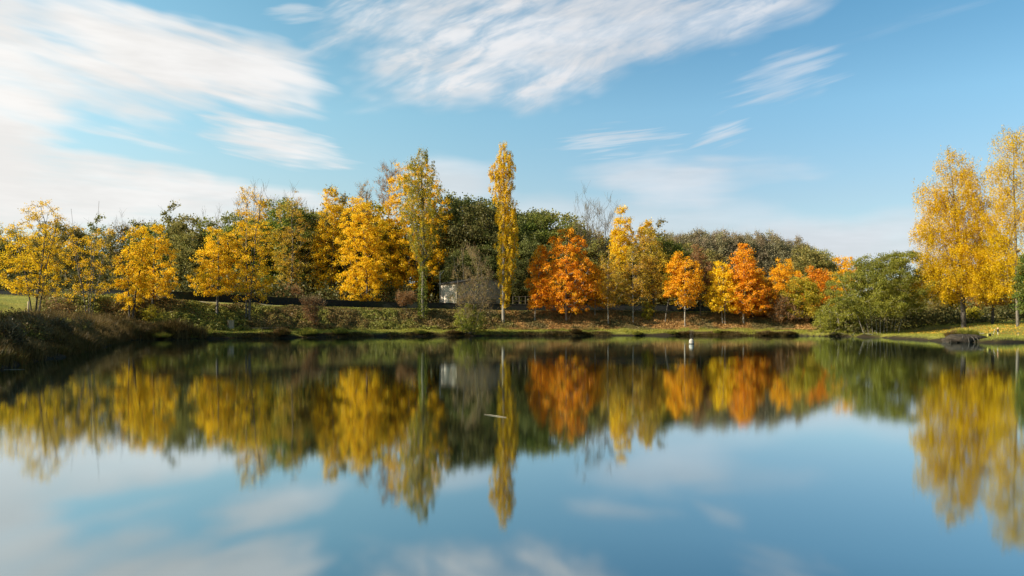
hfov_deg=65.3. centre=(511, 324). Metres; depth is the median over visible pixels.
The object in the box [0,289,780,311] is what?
boundary wall
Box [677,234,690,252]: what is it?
tree
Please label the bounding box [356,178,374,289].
bare tree
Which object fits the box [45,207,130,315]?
maple tree
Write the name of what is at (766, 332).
grass tuft
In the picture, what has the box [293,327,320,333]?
grass tuft
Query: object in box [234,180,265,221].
bare tree
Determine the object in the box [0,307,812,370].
undergrowth
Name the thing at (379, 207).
woodland tree
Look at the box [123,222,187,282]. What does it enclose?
woodland tree
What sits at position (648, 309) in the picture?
yellow shrub
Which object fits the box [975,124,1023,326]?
birch tree
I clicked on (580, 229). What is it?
bare tree
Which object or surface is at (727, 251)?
tree
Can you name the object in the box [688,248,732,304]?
woodland tree
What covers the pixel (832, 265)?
tree
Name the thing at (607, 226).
bare tree
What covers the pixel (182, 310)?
brambles
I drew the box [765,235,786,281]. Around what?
tree
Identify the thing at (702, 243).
tree
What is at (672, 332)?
grass tuft
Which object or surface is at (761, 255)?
tree
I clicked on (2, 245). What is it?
woodland tree
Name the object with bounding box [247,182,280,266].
bare tree
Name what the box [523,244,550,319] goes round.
maple tree
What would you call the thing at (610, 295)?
maple tree
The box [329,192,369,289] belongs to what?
woodland tree
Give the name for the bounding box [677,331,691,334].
grass tuft
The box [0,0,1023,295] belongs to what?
sky
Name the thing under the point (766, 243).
tree
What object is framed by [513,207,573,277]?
oak tree
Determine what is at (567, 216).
oak tree
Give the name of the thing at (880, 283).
willow shrub
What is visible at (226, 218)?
woodland tree
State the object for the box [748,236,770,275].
tree
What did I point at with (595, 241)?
woodland tree
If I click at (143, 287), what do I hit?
maple tree
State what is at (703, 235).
tree
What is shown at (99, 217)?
woodland tree
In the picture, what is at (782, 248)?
tree
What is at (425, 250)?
poplar tree
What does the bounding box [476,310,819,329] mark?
fallen leaves
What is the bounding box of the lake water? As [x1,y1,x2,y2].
[0,336,1023,575]
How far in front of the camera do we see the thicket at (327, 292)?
117.84 m
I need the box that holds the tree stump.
[941,334,986,342]
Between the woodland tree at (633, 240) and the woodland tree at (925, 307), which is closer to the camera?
the woodland tree at (925, 307)
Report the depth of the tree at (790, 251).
204.42 m
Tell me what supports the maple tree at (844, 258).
on the ground at (16, 305)
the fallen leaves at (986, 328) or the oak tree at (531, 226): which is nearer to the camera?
the fallen leaves at (986, 328)
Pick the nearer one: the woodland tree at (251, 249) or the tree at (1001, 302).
the tree at (1001, 302)
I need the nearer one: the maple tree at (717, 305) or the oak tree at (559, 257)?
the maple tree at (717, 305)
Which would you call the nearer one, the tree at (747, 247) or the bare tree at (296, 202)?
the bare tree at (296, 202)
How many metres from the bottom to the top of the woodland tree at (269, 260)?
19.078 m
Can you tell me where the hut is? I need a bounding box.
[438,277,501,303]
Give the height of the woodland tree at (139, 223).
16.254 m
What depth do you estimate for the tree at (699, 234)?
213.96 m
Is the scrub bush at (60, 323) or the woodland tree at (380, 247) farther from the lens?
the woodland tree at (380, 247)
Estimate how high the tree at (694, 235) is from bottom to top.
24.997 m
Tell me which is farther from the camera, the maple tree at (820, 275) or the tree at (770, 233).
the tree at (770, 233)
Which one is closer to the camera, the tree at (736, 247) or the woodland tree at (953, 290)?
the woodland tree at (953, 290)
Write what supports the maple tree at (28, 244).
on the ground at (16, 305)
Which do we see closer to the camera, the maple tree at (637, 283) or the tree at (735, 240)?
the maple tree at (637, 283)
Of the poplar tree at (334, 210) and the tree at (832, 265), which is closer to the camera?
the poplar tree at (334, 210)
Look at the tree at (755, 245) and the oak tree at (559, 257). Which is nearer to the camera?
the oak tree at (559, 257)
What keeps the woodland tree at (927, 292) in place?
on the ground at (16, 305)
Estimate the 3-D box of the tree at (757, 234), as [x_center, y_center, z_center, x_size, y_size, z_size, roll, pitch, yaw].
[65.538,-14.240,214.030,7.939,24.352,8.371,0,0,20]
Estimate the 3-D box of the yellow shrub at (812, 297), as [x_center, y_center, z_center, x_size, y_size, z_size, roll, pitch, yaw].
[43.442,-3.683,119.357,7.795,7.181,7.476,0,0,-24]
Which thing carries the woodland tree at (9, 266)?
on the ground at (16, 305)
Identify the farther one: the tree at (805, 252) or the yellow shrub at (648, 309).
the tree at (805, 252)
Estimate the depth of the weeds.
50.99 m
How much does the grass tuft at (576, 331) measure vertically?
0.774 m
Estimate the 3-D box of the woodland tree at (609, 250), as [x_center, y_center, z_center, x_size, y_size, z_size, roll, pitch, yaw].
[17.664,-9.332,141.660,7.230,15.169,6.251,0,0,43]
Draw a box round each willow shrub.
[452,303,486,332]
[812,298,877,333]
[820,250,940,334]
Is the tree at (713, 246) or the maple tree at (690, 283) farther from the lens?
the tree at (713, 246)
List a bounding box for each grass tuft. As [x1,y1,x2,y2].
[150,332,172,337]
[271,327,291,334]
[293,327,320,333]
[331,327,348,332]
[413,328,428,332]
[446,330,460,333]
[570,329,581,332]
[632,330,641,334]
[668,330,677,333]
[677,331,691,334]
[757,330,776,334]
[943,330,957,336]
[945,327,982,334]
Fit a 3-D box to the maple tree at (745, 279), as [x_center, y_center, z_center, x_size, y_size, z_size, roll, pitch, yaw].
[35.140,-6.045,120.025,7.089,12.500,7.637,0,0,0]
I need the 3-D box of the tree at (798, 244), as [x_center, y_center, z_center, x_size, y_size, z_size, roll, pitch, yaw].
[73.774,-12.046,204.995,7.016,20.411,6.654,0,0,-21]
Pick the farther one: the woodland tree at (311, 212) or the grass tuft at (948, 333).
the woodland tree at (311, 212)
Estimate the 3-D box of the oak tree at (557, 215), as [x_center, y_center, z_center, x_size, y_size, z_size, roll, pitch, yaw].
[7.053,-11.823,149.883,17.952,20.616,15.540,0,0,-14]
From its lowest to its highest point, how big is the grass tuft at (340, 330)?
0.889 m
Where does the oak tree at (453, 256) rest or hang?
on the ground at (16, 305)
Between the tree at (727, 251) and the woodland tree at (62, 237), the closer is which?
the woodland tree at (62, 237)
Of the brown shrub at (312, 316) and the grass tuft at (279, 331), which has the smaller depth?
the grass tuft at (279, 331)
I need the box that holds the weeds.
[0,304,199,355]
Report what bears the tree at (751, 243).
on the ground at (16, 305)
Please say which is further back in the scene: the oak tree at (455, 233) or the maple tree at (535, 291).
the oak tree at (455, 233)
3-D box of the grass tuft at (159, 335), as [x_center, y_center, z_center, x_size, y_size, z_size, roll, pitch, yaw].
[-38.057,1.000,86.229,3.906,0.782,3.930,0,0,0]
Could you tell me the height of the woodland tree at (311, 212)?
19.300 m
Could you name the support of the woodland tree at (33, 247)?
on the ground at (16, 305)
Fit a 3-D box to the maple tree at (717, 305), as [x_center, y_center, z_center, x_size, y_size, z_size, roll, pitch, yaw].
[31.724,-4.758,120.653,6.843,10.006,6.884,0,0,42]
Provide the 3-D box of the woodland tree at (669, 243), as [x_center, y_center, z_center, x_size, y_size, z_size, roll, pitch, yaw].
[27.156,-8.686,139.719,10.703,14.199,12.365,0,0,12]
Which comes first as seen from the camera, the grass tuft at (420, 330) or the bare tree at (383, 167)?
the grass tuft at (420, 330)
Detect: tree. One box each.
[0,199,75,312]
[0,227,18,276]
[0,228,39,286]
[12,220,97,288]
[23,223,54,277]
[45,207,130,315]
[54,222,93,289]
[78,212,112,286]
[90,230,124,282]
[108,212,130,265]
[109,221,138,275]
[111,225,155,317]
[119,218,156,275]
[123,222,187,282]
[130,219,156,248]
[134,222,180,304]
[149,199,188,269]
[153,213,227,291]
[153,233,211,285]
[184,226,242,313]
[190,209,264,293]
[204,206,229,240]
[219,226,271,290]
[225,185,282,320]
[232,215,281,277]
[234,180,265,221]
[234,194,329,291]
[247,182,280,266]
[252,204,289,294]
[267,189,313,288]
[267,211,352,298]
[281,181,308,230]
[301,206,331,282]
[307,186,349,289]
[308,184,362,295]
[325,203,398,295]
[328,204,402,297]
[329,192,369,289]
[329,196,391,300]
[339,199,418,295]
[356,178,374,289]
[368,161,454,299]
[372,160,402,290]
[397,147,446,319]
[400,205,466,297]
[412,189,485,294]
[419,192,506,295]
[428,198,523,281]
[434,249,483,282]
[447,242,500,333]
[454,242,501,285]
[458,200,542,281]
[460,195,518,245]
[478,213,549,284]
[487,140,519,320]
[495,249,533,303]
[506,237,557,303]
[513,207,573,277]
[514,211,580,277]
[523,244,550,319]
[525,208,589,235]
[525,239,581,303]
[536,226,602,320]
[538,212,599,291]
[551,224,605,298]
[573,184,609,301]
[577,194,632,290]
[577,236,628,301]
[582,264,607,314]
[584,230,606,270]
[595,249,625,323]
[596,267,632,304]
[598,231,621,275]
[606,204,635,296]
[607,245,663,303]
[616,246,650,321]
[619,233,639,288]
[630,248,673,304]
[633,217,656,278]
[635,227,665,316]
[648,218,672,274]
[648,234,693,297]
[656,267,692,304]
[662,251,688,322]
[668,256,705,325]
[670,242,706,281]
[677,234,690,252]
[687,244,718,315]
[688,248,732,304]
[689,226,705,243]
[692,234,712,273]
[694,228,706,241]
[699,233,715,267]
[699,238,714,266]
[699,261,743,323]
[704,275,732,300]
[705,242,721,269]
[710,235,731,271]
[712,232,730,262]
[719,230,733,249]
[720,239,734,278]
[722,243,768,323]
[724,229,744,271]
[729,236,746,280]
[732,237,752,270]
[743,239,759,273]
[744,267,779,318]
[748,234,762,273]
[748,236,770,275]
[749,230,764,251]
[756,244,769,282]
[759,244,775,282]
[762,234,773,275]
[763,230,773,245]
[765,232,781,245]
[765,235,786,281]
[765,257,801,306]
[770,245,788,282]
[773,242,789,277]
[778,246,830,288]
[779,246,794,281]
[783,243,800,262]
[786,250,842,304]
[791,235,803,245]
[791,240,806,259]
[794,265,834,313]
[802,258,844,294]
[827,256,862,306]
[900,145,1013,327]
[904,270,946,308]
[907,297,928,320]
[922,294,947,318]
[940,260,975,307]
[956,268,991,312]
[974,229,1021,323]
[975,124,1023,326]
[1002,252,1023,314]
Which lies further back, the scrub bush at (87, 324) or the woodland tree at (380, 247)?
the woodland tree at (380, 247)
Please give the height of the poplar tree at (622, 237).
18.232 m
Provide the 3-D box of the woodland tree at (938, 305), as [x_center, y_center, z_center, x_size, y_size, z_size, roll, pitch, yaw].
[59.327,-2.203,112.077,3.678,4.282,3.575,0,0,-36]
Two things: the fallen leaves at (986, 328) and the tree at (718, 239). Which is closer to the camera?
the fallen leaves at (986, 328)
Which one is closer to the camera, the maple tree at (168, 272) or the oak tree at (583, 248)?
the maple tree at (168, 272)
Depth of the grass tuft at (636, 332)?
114.37 m
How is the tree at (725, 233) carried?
on the ground at (16, 305)
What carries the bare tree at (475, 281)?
on the ground at (16, 305)
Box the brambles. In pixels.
[22,289,517,330]
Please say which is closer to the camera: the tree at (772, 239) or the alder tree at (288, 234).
the alder tree at (288, 234)
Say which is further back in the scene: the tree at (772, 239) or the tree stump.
the tree at (772, 239)
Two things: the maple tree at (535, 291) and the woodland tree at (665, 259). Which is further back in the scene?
the woodland tree at (665, 259)
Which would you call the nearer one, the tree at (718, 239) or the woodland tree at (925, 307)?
the woodland tree at (925, 307)
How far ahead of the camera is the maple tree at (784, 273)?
130.38 m
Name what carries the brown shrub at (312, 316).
on the ground at (16, 305)
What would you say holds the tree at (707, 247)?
on the ground at (16, 305)
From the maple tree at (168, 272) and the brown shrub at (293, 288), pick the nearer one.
the maple tree at (168, 272)
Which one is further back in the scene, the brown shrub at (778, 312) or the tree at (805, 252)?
the tree at (805, 252)
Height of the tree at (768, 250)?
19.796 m
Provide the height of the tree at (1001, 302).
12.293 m
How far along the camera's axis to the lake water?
9.62 m
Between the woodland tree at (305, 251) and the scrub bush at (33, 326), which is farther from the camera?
the woodland tree at (305, 251)
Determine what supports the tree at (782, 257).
on the ground at (16, 305)
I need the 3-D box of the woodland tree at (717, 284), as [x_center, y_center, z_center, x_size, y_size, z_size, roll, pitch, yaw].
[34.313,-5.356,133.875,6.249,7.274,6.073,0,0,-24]
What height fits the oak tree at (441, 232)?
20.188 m
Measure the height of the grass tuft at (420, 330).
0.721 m
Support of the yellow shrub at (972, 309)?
on the ground at (16, 305)
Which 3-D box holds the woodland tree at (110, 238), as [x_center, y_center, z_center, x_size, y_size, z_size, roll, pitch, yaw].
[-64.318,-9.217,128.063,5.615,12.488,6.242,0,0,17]
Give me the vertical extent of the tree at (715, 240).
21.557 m
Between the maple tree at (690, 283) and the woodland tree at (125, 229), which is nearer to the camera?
the maple tree at (690, 283)
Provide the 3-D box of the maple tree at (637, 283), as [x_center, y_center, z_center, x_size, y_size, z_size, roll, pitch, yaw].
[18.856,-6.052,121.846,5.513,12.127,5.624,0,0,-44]
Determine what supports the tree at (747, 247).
on the ground at (16, 305)
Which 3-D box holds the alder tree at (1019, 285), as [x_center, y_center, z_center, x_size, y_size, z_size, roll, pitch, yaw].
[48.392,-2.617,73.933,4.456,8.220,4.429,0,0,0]
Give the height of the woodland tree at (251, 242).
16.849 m
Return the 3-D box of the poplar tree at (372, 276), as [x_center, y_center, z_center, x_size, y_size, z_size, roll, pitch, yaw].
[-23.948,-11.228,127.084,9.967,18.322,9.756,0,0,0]
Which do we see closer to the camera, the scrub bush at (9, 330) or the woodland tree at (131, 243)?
the scrub bush at (9, 330)
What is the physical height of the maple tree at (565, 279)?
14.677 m
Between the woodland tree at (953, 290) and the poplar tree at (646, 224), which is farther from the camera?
the poplar tree at (646, 224)
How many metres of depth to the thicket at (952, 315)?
105.20 m
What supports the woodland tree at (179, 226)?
on the ground at (16, 305)
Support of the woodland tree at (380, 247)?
on the ground at (16, 305)
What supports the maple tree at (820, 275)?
on the ground at (16, 305)
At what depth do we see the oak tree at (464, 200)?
142.54 m
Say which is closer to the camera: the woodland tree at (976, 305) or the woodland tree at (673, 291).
the woodland tree at (976, 305)
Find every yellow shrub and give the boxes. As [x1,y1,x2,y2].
[139,302,163,320]
[640,300,658,319]
[772,276,828,320]
[966,306,983,320]
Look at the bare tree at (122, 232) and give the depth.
145.52 m
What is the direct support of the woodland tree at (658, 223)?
on the ground at (16, 305)
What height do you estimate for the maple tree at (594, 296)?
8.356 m
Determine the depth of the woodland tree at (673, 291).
133.58 m
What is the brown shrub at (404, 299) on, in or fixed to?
on the ground at (16, 305)
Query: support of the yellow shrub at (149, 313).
on the ground at (16, 305)
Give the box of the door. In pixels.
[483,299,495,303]
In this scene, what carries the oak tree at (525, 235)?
on the ground at (16, 305)
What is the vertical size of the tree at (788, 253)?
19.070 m
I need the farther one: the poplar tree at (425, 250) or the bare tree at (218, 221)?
the bare tree at (218, 221)
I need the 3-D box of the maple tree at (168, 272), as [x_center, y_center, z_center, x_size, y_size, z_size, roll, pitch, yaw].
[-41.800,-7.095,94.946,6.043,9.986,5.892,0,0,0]
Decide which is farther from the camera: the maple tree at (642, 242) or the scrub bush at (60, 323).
the maple tree at (642, 242)
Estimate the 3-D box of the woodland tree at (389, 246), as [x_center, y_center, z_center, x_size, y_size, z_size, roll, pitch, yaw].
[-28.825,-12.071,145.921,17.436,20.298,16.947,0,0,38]
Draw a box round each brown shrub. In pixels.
[275,283,303,297]
[299,294,324,324]
[395,287,417,308]
[764,295,809,323]
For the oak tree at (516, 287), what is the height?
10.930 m
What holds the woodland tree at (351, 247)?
on the ground at (16, 305)
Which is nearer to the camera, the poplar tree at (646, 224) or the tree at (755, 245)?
the poplar tree at (646, 224)
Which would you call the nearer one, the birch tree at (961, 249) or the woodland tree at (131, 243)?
the birch tree at (961, 249)
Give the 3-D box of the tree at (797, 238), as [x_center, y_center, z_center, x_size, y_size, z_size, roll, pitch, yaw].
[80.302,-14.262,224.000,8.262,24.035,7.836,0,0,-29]
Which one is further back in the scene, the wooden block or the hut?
the hut
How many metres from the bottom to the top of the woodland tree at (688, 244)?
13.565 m
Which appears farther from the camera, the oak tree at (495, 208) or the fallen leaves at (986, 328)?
the oak tree at (495, 208)
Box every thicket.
[0,256,878,318]
[802,295,1023,335]
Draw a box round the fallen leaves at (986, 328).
[912,322,1023,334]
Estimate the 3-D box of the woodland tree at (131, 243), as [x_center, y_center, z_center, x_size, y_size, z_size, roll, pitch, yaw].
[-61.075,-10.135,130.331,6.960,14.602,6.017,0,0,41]
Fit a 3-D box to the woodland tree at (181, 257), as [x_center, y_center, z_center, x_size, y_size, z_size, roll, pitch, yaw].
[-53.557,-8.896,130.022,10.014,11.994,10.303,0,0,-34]
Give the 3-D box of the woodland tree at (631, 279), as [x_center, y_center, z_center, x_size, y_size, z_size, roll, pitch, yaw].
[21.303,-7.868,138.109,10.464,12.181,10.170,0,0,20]
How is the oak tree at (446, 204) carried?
on the ground at (16, 305)
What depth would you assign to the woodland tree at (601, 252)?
137.84 m
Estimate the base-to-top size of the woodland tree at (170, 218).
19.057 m
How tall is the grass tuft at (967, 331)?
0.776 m
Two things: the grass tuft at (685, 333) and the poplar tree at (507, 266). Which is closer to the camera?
the grass tuft at (685, 333)
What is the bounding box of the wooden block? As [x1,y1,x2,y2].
[227,320,233,328]
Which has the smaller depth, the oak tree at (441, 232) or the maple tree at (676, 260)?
the maple tree at (676, 260)
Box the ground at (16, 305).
[0,295,1023,369]
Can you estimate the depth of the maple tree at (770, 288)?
120.13 m
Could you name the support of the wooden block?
on the ground at (16, 305)
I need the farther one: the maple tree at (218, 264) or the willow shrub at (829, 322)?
the willow shrub at (829, 322)
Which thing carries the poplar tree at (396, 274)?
on the ground at (16, 305)
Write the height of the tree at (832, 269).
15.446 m
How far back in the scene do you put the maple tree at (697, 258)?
122.48 m
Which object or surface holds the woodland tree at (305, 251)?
on the ground at (16, 305)
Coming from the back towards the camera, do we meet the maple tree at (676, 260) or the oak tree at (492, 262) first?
the oak tree at (492, 262)
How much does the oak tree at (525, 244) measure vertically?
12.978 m
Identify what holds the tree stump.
on the ground at (16, 305)
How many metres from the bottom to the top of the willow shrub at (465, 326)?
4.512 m
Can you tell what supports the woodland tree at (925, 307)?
on the ground at (16, 305)
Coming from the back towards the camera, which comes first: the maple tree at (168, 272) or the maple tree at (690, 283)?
the maple tree at (690, 283)
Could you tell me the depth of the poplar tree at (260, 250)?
100.43 m
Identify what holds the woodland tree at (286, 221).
on the ground at (16, 305)
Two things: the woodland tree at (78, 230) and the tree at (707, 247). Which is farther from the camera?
the tree at (707, 247)
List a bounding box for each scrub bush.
[0,317,30,348]
[16,309,55,341]
[45,311,78,336]
[66,311,97,334]
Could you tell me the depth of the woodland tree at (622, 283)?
133.05 m
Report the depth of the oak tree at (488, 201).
148.32 m
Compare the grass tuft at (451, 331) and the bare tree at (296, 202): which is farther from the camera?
the bare tree at (296, 202)

